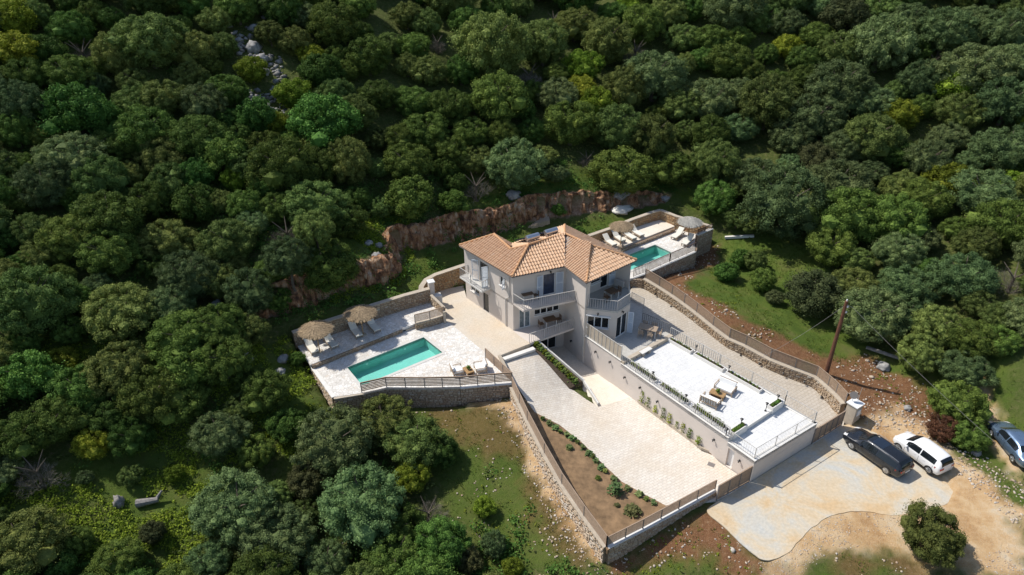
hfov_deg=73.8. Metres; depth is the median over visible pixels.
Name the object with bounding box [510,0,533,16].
evergreen oak
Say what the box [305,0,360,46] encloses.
evergreen oak
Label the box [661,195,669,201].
rock
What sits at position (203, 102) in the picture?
olive tree
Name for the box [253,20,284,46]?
evergreen oak
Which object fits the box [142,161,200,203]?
evergreen oak
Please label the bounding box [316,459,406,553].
olive tree
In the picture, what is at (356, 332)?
sun lounger
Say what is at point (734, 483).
sliding gate
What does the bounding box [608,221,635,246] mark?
thatched parasol
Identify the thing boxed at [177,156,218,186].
leafy tree
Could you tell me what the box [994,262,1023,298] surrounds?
bare tree
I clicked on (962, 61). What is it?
olive tree
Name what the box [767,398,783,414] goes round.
planter
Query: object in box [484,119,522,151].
evergreen oak
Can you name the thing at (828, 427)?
sliding gate
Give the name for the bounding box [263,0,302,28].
evergreen oak
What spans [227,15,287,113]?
gully stones
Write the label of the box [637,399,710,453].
shrub bed
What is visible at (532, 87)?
leafy tree
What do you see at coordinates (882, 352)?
fallen log
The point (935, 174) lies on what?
leafy tree
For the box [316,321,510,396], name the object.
pool deck
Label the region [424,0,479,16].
evergreen oak
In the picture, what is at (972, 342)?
evergreen oak
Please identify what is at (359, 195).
evergreen oak
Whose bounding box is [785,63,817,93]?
evergreen oak
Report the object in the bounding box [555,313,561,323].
dining chair
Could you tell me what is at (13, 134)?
evergreen oak
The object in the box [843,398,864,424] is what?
gate pillar
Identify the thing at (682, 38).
evergreen oak
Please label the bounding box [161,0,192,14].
evergreen oak
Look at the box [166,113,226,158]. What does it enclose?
evergreen oak
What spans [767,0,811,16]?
evergreen oak
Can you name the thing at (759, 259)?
bush
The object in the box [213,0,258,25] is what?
evergreen oak
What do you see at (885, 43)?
olive tree
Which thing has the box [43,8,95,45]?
evergreen oak
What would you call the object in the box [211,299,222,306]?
rock
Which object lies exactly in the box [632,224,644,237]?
sun lounger
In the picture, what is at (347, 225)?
evergreen oak
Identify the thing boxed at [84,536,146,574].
evergreen oak
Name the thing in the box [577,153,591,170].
bare tree
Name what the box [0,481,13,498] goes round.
evergreen oak
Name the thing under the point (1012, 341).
evergreen oak
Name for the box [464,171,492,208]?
bare tree
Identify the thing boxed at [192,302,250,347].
evergreen oak
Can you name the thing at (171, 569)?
evergreen oak
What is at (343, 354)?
stone wall
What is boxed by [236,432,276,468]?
evergreen oak
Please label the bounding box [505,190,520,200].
rock
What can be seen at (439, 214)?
scrub
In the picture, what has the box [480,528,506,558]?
bush
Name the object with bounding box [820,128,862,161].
olive tree
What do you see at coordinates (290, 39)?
evergreen oak
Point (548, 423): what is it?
border plant
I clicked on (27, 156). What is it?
evergreen oak
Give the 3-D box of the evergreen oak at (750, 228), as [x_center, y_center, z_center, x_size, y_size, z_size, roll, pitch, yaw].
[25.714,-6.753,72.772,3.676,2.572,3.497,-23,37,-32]
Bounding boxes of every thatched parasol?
[297,320,333,353]
[341,304,377,336]
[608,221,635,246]
[676,216,702,235]
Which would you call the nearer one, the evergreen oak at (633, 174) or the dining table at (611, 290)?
the dining table at (611, 290)
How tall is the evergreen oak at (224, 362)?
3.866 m
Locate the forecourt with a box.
[707,424,952,560]
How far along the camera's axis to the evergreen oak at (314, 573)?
42.80 m
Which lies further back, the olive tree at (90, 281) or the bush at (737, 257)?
the bush at (737, 257)
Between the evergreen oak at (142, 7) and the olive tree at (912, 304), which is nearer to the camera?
the olive tree at (912, 304)
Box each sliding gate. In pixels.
[716,466,752,500]
[811,411,845,443]
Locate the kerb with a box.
[498,354,506,366]
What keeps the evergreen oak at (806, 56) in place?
on the ground at (986, 526)
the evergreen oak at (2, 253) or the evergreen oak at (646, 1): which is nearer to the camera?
the evergreen oak at (2, 253)
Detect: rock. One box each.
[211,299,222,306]
[244,40,262,52]
[247,24,260,31]
[256,53,267,60]
[275,367,285,374]
[277,354,288,362]
[364,240,372,246]
[375,242,382,247]
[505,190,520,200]
[611,205,633,214]
[614,192,626,200]
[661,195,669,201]
[876,361,890,371]
[904,405,911,411]
[971,450,981,456]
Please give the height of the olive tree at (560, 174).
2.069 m
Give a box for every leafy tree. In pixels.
[0,0,41,33]
[0,29,41,67]
[0,227,20,256]
[0,349,68,403]
[0,383,7,412]
[20,33,70,63]
[30,79,116,139]
[45,346,79,368]
[58,187,85,210]
[68,427,108,460]
[82,102,129,133]
[151,342,212,389]
[170,181,222,225]
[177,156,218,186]
[194,131,250,176]
[218,164,247,190]
[232,55,268,83]
[235,96,277,132]
[262,406,308,443]
[264,110,288,133]
[270,77,311,108]
[284,90,365,153]
[295,43,323,64]
[296,52,346,89]
[383,174,434,221]
[392,459,431,493]
[415,0,427,4]
[428,157,460,178]
[437,188,471,214]
[523,79,543,104]
[560,49,605,80]
[567,74,597,104]
[576,85,619,115]
[616,0,639,7]
[771,33,804,59]
[878,96,922,131]
[920,161,977,197]
[930,70,984,101]
[998,170,1023,196]
[1013,116,1023,129]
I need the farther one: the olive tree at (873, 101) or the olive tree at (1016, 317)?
the olive tree at (873, 101)
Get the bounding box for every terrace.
[298,302,442,366]
[602,220,674,249]
[621,342,769,441]
[727,406,815,462]
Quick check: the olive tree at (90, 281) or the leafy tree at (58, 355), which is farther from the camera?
the olive tree at (90, 281)
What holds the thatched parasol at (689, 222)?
on the second pool deck at (669, 243)
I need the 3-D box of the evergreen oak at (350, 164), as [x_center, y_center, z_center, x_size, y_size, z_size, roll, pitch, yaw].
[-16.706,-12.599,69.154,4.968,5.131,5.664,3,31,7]
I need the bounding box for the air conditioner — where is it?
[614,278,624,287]
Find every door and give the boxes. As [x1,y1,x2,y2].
[479,260,488,283]
[483,292,488,311]
[519,310,529,327]
[543,273,554,294]
[600,275,607,287]
[616,312,626,337]
[727,449,734,466]
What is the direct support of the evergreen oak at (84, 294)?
on the ground at (986, 526)
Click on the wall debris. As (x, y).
(589, 565)
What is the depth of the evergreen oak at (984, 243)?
62.22 m
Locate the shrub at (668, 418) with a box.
[666,412,671,423]
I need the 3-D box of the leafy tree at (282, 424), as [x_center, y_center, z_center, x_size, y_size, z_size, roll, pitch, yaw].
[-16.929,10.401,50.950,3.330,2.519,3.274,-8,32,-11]
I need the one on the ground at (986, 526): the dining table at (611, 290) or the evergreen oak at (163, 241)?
the evergreen oak at (163, 241)
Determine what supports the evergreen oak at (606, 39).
on the ground at (986, 526)
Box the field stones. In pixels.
[342,403,585,574]
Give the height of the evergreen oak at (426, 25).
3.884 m
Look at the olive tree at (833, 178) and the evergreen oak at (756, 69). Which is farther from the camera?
the evergreen oak at (756, 69)
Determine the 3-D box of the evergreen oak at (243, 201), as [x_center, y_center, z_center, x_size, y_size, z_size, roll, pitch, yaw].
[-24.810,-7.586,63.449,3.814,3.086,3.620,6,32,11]
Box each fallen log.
[135,490,162,507]
[866,346,904,360]
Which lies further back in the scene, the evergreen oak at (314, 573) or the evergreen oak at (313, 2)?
the evergreen oak at (313, 2)
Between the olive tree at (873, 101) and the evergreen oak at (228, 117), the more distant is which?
the olive tree at (873, 101)
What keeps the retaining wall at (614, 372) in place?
on the ground at (986, 526)
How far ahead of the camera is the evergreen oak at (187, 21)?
75.64 m
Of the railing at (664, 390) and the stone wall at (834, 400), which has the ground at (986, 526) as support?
the stone wall at (834, 400)
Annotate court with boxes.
[550,346,629,406]
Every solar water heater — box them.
[515,232,539,242]
[539,227,557,236]
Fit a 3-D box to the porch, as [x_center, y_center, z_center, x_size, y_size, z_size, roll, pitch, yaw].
[10.094,3.651,60.462,7.601,0.150,6.199,-22,37,-32]
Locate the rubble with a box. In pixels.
[525,245,934,574]
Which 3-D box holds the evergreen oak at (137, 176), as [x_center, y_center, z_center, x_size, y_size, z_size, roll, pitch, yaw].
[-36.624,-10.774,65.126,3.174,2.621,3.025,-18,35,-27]
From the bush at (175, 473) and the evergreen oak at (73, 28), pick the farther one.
the evergreen oak at (73, 28)
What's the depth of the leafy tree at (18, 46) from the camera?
66.81 m
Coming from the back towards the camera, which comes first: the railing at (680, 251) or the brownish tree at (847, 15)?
the brownish tree at (847, 15)
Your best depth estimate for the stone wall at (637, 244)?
71.69 m
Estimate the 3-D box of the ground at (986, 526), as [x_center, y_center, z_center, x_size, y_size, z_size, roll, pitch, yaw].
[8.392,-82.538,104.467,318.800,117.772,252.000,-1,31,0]
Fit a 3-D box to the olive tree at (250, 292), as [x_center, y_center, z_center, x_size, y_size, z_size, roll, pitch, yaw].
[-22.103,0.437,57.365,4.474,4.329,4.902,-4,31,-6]
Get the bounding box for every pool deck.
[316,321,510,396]
[623,229,695,280]
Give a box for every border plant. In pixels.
[546,419,552,426]
[551,424,559,430]
[567,435,576,440]
[585,449,592,457]
[597,463,604,470]
[610,475,617,482]
[624,484,630,491]
[634,489,643,496]
[651,499,656,504]
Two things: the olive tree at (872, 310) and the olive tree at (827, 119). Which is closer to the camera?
the olive tree at (872, 310)
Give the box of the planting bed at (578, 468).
[521,395,667,553]
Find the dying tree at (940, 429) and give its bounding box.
[924,412,958,443]
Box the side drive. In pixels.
[630,286,845,427]
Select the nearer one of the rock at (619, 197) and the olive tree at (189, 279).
the olive tree at (189, 279)
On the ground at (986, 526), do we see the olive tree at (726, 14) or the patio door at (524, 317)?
the olive tree at (726, 14)
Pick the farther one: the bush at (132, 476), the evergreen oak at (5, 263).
the evergreen oak at (5, 263)
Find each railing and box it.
[622,354,730,436]
[631,292,644,306]
[633,242,695,276]
[642,313,669,332]
[670,327,720,362]
[698,224,712,233]
[719,355,787,400]
[729,431,756,458]
[755,412,816,456]
[784,395,817,420]
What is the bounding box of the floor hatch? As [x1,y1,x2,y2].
[763,395,776,402]
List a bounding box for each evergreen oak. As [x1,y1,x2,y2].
[0,57,45,91]
[0,110,34,148]
[0,148,25,181]
[0,175,22,207]
[0,202,13,232]
[0,248,5,258]
[0,258,20,286]
[0,263,81,337]
[0,335,19,375]
[0,409,53,461]
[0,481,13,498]
[0,503,72,574]
[0,506,12,525]
[0,569,36,574]
[1,330,43,353]
[4,191,34,214]
[6,250,34,269]
[7,212,47,246]
[10,152,35,175]
[13,238,58,270]
[20,394,93,446]
[21,96,44,119]
[23,0,54,28]
[24,120,66,147]
[31,214,103,263]
[39,53,99,85]
[41,548,77,574]
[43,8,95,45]
[43,363,112,414]
[45,263,77,283]
[48,315,87,344]
[54,0,84,15]
[56,524,94,555]
[57,283,94,312]
[63,150,133,198]
[68,188,147,244]
[73,229,142,276]
[76,0,108,29]
[79,281,157,343]
[79,336,156,397]
[80,571,113,574]
[82,392,136,431]
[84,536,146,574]
[86,56,108,75]
[88,31,141,75]
[90,127,136,161]
[98,6,124,29]
[103,11,192,68]
[106,415,157,457]
[108,103,177,152]
[110,81,155,120]
[111,364,193,423]
[115,67,155,92]
[115,160,145,186]
[117,567,151,574]
[119,0,175,15]
[122,181,172,220]
[131,135,191,175]
[133,254,166,278]
[136,78,189,114]
[136,218,197,260]
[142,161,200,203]
[145,308,219,364]
[155,383,213,427]
[156,561,202,574]
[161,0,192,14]
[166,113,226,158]
[169,29,222,65]
[170,14,192,32]
[170,60,211,85]
[176,0,211,20]
[192,5,233,33]
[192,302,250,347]
[194,217,260,262]
[197,57,223,75]
[198,262,245,298]
[199,334,255,388]
[204,74,249,105]
[207,189,229,212]
[209,31,239,60]
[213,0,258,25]
[214,107,238,127]
[220,255,250,273]
[225,122,253,140]
[225,544,301,574]
[226,189,265,219]
[227,147,275,181]
[232,312,271,346]
[235,367,269,396]
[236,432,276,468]
[240,369,295,418]
[243,130,282,154]
[243,136,321,192]
[247,175,281,199]
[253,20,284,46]
[253,260,282,282]
[254,0,274,15]
[257,191,299,223]
[262,287,291,310]
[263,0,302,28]
[266,478,294,505]
[274,24,312,55]
[278,130,302,140]
[279,179,351,224]
[284,108,295,130]
[285,497,324,529]
[291,209,335,253]
[298,237,360,295]
[299,136,321,153]
[300,0,324,10]
[301,569,321,574]
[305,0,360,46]
[306,144,337,185]
[312,77,355,102]
[323,0,339,7]
[324,44,348,59]
[324,135,372,185]
[327,202,368,239]
[336,59,358,81]
[339,0,377,19]
[340,33,393,77]
[341,560,383,574]
[342,93,378,133]
[343,186,375,207]
[350,393,413,451]
[351,21,373,39]
[356,79,398,110]
[361,532,421,574]
[363,127,391,151]
[364,157,387,176]
[364,195,394,217]
[377,31,403,50]
[377,503,428,543]
[378,415,452,472]
[383,142,436,179]
[384,122,415,148]
[388,0,420,29]
[391,51,416,77]
[392,85,431,116]
[393,32,431,58]
[394,553,460,574]
[400,112,449,147]
[408,55,447,85]
[410,514,472,572]
[411,7,442,37]
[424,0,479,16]
[426,88,472,128]
[427,134,473,162]
[429,435,460,468]
[442,172,469,191]
[444,53,479,87]
[446,9,533,77]
[447,5,478,33]
[450,116,488,148]
[456,145,490,173]
[466,569,500,574]
[468,93,484,114]
[470,68,530,123]
[477,0,513,17]
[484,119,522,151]
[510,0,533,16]
[515,99,536,120]
[516,117,547,143]
[520,18,569,65]
[528,144,559,166]
[540,100,601,145]
[542,61,571,84]
[544,0,600,10]
[549,6,598,41]
[577,16,632,67]
[583,145,657,197]
[591,102,648,149]
[596,1,627,23]
[597,62,647,109]
[622,3,666,44]
[625,112,677,160]
[635,0,652,13]
[644,104,667,117]
[650,149,696,184]
[652,0,689,30]
[658,88,703,121]
[662,22,697,51]
[674,52,696,74]
[675,119,698,142]
[680,0,704,21]
[689,46,718,71]
[689,138,742,183]
[690,113,731,147]
[692,24,730,51]
[693,179,736,215]
[702,40,753,81]
[719,206,747,228]
[724,176,747,200]
[727,26,756,45]
[733,59,765,81]
[735,72,803,129]
[735,212,769,235]
[744,4,785,33]
[753,43,779,65]
[761,68,788,84]
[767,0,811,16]
[784,44,825,70]
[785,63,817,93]
[798,21,835,48]
[805,225,858,267]
[809,186,885,245]
[815,29,865,67]
[830,266,880,301]
[837,247,878,270]
[838,111,909,162]
[865,0,905,21]
[867,191,933,241]
[874,168,918,203]
[879,141,914,169]
[884,78,912,100]
[894,36,937,64]
[894,331,945,374]
[894,497,969,569]
[897,176,957,221]
[901,0,929,6]
[909,302,966,350]
[910,92,938,119]
[913,257,948,280]
[924,379,997,430]
[933,90,987,130]
[936,216,974,238]
[938,317,1009,360]
[946,419,992,451]
[951,226,1001,261]
[953,0,978,8]
[955,197,1023,250]
[959,290,998,317]
[977,301,1015,330]
[980,323,1023,355]
[997,0,1023,24]
[1008,173,1023,208]
[1014,161,1023,173]
[1015,273,1023,293]
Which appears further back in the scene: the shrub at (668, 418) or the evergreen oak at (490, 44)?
the evergreen oak at (490, 44)
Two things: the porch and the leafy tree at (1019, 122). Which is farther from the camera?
the leafy tree at (1019, 122)
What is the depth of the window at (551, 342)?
62.67 m
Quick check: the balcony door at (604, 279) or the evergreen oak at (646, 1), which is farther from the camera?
the evergreen oak at (646, 1)
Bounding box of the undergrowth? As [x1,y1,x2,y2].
[0,37,609,574]
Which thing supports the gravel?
on the ground at (986, 526)
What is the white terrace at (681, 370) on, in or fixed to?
on the retaining wall at (614, 372)
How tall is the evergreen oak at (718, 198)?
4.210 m
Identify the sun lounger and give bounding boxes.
[303,338,318,355]
[322,333,338,349]
[347,322,362,339]
[365,319,380,333]
[601,233,616,246]
[611,230,625,241]
[622,232,636,241]
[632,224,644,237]
[671,226,684,240]
[681,233,694,245]
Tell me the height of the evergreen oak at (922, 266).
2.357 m
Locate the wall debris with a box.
[496,399,627,574]
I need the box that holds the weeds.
[2,164,1002,574]
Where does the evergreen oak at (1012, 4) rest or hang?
on the ground at (986, 526)
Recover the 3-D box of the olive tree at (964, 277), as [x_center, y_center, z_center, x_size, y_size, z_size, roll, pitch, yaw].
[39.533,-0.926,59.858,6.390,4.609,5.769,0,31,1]
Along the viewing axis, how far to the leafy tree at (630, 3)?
95.41 m
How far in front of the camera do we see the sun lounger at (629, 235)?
71.48 m
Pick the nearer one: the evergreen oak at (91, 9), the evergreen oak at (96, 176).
the evergreen oak at (96, 176)
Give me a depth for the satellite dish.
52.56 m
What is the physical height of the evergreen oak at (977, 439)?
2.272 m
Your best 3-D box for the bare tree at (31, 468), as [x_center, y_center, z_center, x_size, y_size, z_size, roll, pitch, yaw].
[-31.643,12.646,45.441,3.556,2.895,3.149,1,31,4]
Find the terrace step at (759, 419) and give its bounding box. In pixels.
[729,402,784,440]
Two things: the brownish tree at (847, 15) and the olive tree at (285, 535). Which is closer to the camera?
the olive tree at (285, 535)
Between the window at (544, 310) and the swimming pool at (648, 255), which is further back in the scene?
the swimming pool at (648, 255)
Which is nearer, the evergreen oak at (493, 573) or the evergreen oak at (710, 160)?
the evergreen oak at (493, 573)
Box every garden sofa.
[449,363,464,375]
[473,358,487,374]
[699,391,721,409]
[713,375,737,397]
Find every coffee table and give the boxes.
[463,365,474,374]
[709,388,726,401]
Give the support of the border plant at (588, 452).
on the planting bed at (578, 468)
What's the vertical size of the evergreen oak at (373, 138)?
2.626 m
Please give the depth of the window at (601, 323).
58.54 m
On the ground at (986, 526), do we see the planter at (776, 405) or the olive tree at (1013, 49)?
the olive tree at (1013, 49)
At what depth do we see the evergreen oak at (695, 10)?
94.04 m
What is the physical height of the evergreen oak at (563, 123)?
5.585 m
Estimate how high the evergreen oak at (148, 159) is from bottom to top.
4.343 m
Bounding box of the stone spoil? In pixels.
[859,400,1023,526]
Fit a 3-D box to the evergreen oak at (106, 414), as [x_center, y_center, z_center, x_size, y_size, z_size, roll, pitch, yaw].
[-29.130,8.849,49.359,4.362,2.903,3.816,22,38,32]
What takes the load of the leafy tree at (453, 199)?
on the ground at (986, 526)
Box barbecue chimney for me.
[426,279,442,303]
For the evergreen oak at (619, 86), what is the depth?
82.38 m
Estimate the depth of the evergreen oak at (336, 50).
78.56 m
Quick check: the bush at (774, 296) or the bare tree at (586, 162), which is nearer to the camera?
the bush at (774, 296)
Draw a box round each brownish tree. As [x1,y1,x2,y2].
[286,461,329,501]
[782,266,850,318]
[796,141,840,173]
[816,0,872,37]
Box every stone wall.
[292,287,430,348]
[310,366,334,407]
[312,329,402,368]
[334,387,460,411]
[415,314,442,329]
[419,263,465,292]
[430,295,445,311]
[460,382,511,406]
[509,387,605,563]
[587,209,661,240]
[606,489,716,563]
[619,228,674,251]
[630,278,642,289]
[632,250,695,280]
[642,278,845,414]
[660,209,712,233]
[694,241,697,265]
[695,228,712,256]
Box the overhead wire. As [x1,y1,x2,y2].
[860,315,1021,465]
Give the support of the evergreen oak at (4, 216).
on the ground at (986, 526)
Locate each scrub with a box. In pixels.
[0,213,414,573]
[7,0,1023,574]
[241,181,677,313]
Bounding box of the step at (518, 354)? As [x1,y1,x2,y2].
[502,347,534,361]
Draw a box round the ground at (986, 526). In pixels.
[0,0,1023,574]
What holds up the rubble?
on the ground at (986, 526)
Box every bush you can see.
[74,469,94,483]
[116,463,144,486]
[137,519,167,545]
[163,464,187,482]
[220,391,254,417]
[287,351,305,365]
[456,546,483,574]
[471,494,496,518]
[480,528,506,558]
[501,556,524,574]
[550,203,567,215]
[574,225,584,232]
[713,261,741,281]
[728,248,752,267]
[744,248,768,270]
[747,267,777,292]
[765,289,784,303]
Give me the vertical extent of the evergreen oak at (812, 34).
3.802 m
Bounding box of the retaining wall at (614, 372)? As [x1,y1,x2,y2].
[584,336,817,481]
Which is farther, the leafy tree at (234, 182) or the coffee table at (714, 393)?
the leafy tree at (234, 182)
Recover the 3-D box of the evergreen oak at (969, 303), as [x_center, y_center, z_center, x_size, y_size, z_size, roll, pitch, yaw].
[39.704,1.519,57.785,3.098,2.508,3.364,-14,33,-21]
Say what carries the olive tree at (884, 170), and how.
on the ground at (986, 526)
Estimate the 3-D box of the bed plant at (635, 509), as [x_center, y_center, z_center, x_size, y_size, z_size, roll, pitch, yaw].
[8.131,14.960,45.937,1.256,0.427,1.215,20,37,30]
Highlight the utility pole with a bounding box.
[823,299,852,379]
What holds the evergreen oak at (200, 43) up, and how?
on the ground at (986, 526)
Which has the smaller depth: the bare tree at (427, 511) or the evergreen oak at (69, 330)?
the bare tree at (427, 511)
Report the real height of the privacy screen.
1.350 m
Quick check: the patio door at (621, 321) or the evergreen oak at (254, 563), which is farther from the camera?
the patio door at (621, 321)
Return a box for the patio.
[436,286,529,362]
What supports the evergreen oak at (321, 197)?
on the ground at (986, 526)
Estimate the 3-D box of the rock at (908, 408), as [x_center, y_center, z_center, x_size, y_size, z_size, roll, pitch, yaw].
[31.284,9.530,53.939,0.596,0.480,0.733,11,33,19]
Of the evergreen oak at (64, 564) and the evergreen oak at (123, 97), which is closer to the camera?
the evergreen oak at (64, 564)
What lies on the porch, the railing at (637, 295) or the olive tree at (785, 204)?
the railing at (637, 295)
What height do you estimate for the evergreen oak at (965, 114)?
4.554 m
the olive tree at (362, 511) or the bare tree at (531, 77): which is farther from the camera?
the bare tree at (531, 77)
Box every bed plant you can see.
[566,444,573,450]
[606,480,624,496]
[623,502,641,517]
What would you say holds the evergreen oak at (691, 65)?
on the ground at (986, 526)
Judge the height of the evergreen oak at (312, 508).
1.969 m
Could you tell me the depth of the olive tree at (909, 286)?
60.23 m
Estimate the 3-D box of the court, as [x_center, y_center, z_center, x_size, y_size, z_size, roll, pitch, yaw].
[5.653,7.546,59.778,4.591,0.210,11.035,-27,40,-36]
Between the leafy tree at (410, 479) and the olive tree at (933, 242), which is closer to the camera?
the leafy tree at (410, 479)
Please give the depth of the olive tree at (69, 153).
61.79 m
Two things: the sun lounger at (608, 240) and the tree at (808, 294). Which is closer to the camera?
the tree at (808, 294)
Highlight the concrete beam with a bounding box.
[725,234,753,238]
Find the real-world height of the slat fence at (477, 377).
0.998 m
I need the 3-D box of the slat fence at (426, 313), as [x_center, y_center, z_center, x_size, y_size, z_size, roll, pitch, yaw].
[-7.292,2.433,60.504,2.843,0.898,0.158,-15,34,-23]
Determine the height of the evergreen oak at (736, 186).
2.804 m
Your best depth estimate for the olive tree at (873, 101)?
79.51 m
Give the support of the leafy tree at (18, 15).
on the ground at (986, 526)
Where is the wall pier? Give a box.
[442,310,445,322]
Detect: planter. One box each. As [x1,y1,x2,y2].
[533,341,598,404]
[627,359,658,382]
[659,383,690,404]
[668,337,693,353]
[691,403,727,429]
[693,351,725,371]
[725,369,762,393]
[728,421,747,439]
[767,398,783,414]
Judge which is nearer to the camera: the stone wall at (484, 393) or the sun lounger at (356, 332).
the stone wall at (484, 393)
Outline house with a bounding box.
[458,224,637,363]
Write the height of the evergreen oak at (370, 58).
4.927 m
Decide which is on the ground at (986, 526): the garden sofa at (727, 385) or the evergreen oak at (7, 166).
the evergreen oak at (7, 166)
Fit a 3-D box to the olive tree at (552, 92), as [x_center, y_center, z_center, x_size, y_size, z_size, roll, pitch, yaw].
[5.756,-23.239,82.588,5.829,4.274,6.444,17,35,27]
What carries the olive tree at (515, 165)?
on the ground at (986, 526)
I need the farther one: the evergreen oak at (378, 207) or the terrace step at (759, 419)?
the evergreen oak at (378, 207)
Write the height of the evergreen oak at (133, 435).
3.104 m
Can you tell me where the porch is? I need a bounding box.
[597,299,668,358]
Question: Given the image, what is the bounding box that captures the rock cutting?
[253,189,664,317]
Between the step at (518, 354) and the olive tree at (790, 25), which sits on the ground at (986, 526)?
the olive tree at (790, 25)
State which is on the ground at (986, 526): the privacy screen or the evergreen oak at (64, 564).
the evergreen oak at (64, 564)
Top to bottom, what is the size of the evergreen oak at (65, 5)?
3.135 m
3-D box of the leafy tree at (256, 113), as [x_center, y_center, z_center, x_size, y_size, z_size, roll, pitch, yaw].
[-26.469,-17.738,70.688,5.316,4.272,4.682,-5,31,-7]
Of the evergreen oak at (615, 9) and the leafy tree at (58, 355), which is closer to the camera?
the leafy tree at (58, 355)
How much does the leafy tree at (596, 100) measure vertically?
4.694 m
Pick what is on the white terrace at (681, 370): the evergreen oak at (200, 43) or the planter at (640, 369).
the planter at (640, 369)
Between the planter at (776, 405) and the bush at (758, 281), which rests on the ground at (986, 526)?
the bush at (758, 281)
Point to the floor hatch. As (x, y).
(770, 399)
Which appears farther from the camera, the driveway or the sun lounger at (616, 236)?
the sun lounger at (616, 236)
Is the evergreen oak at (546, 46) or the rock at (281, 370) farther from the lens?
the evergreen oak at (546, 46)
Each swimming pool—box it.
[344,335,445,386]
[627,243,672,271]
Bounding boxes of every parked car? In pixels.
[843,427,914,477]
[893,431,954,474]
[987,421,1023,467]
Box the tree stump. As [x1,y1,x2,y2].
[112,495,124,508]
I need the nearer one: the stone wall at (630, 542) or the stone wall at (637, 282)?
the stone wall at (630, 542)
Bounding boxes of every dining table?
[521,291,533,302]
[543,315,556,327]
[604,287,618,299]
[638,323,657,338]
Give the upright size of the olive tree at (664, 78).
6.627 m
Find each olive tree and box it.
[0,77,47,123]
[0,452,24,484]
[7,159,71,210]
[29,131,108,177]
[77,272,114,293]
[81,72,112,96]
[145,282,197,319]
[152,249,225,299]
[179,81,228,124]
[181,465,278,547]
[182,537,231,574]
[186,410,253,459]
[220,266,276,314]
[233,500,317,569]
[236,210,268,235]
[258,234,315,307]
[287,1,319,28]
[289,401,376,478]
[303,538,352,574]
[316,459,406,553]
[482,136,547,189]
[535,77,579,110]
[542,164,571,182]
[623,49,689,101]
[684,77,741,117]
[701,0,768,29]
[719,113,760,142]
[721,77,757,101]
[729,156,782,193]
[735,164,833,241]
[767,5,809,36]
[767,116,821,153]
[775,153,804,172]
[777,92,849,139]
[803,58,876,110]
[805,0,838,18]
[806,158,875,202]
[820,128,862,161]
[833,284,913,343]
[844,12,921,72]
[845,84,896,119]
[857,160,890,184]
[867,230,930,268]
[877,263,944,306]
[883,301,923,337]
[886,2,930,35]
[896,58,947,99]
[902,138,954,174]
[907,228,943,251]
[913,6,984,56]
[922,42,1017,93]
[925,121,972,151]
[925,251,1001,300]
[934,348,1001,388]
[940,166,1023,213]
[949,4,1000,29]
[955,150,989,170]
[967,76,1023,125]
[967,124,1023,171]
[973,7,1023,47]
[980,0,1011,7]
[982,42,1023,80]
[999,297,1023,336]
[1011,240,1023,272]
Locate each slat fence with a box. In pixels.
[360,376,460,392]
[414,306,443,322]
[459,372,511,384]
[485,348,511,378]
[511,377,607,546]
[607,479,716,546]
[645,269,847,402]
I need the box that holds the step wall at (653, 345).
[621,334,673,364]
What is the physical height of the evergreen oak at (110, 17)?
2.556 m
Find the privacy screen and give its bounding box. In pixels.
[586,323,622,359]
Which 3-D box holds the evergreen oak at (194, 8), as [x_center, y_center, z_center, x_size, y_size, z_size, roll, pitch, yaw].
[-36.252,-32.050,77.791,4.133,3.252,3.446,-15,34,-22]
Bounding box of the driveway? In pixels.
[505,351,749,504]
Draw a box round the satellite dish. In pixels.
[850,387,862,400]
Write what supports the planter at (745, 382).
on the white terrace at (681, 370)
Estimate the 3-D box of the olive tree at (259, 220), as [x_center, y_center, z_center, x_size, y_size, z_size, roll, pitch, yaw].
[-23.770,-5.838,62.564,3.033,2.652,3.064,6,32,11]
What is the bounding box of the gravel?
[721,423,1023,574]
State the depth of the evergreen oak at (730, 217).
73.21 m
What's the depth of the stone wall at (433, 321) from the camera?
60.70 m
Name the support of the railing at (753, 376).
on the retaining wall at (614, 372)
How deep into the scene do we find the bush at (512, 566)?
43.92 m
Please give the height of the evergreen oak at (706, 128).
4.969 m
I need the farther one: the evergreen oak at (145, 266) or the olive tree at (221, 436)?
the evergreen oak at (145, 266)
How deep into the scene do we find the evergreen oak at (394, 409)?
51.02 m
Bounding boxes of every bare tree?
[8,450,70,500]
[65,40,91,58]
[265,217,295,248]
[414,497,448,526]
[430,33,446,54]
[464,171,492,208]
[514,64,542,84]
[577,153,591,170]
[623,40,646,60]
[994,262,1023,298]
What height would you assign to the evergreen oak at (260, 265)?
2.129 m
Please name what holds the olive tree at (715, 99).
on the ground at (986, 526)
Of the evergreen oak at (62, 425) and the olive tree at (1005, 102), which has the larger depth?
the olive tree at (1005, 102)
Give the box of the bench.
[639,346,651,356]
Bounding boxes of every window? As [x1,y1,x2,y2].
[470,286,478,295]
[499,276,505,288]
[534,305,559,316]
[540,336,555,347]
[586,316,608,329]
[590,278,601,285]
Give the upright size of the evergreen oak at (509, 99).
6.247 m
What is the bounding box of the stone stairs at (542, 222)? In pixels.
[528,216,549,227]
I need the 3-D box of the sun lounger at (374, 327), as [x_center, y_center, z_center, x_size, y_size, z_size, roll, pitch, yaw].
[-12.199,3.230,59.833,0.670,0.882,1.950,-20,36,-29]

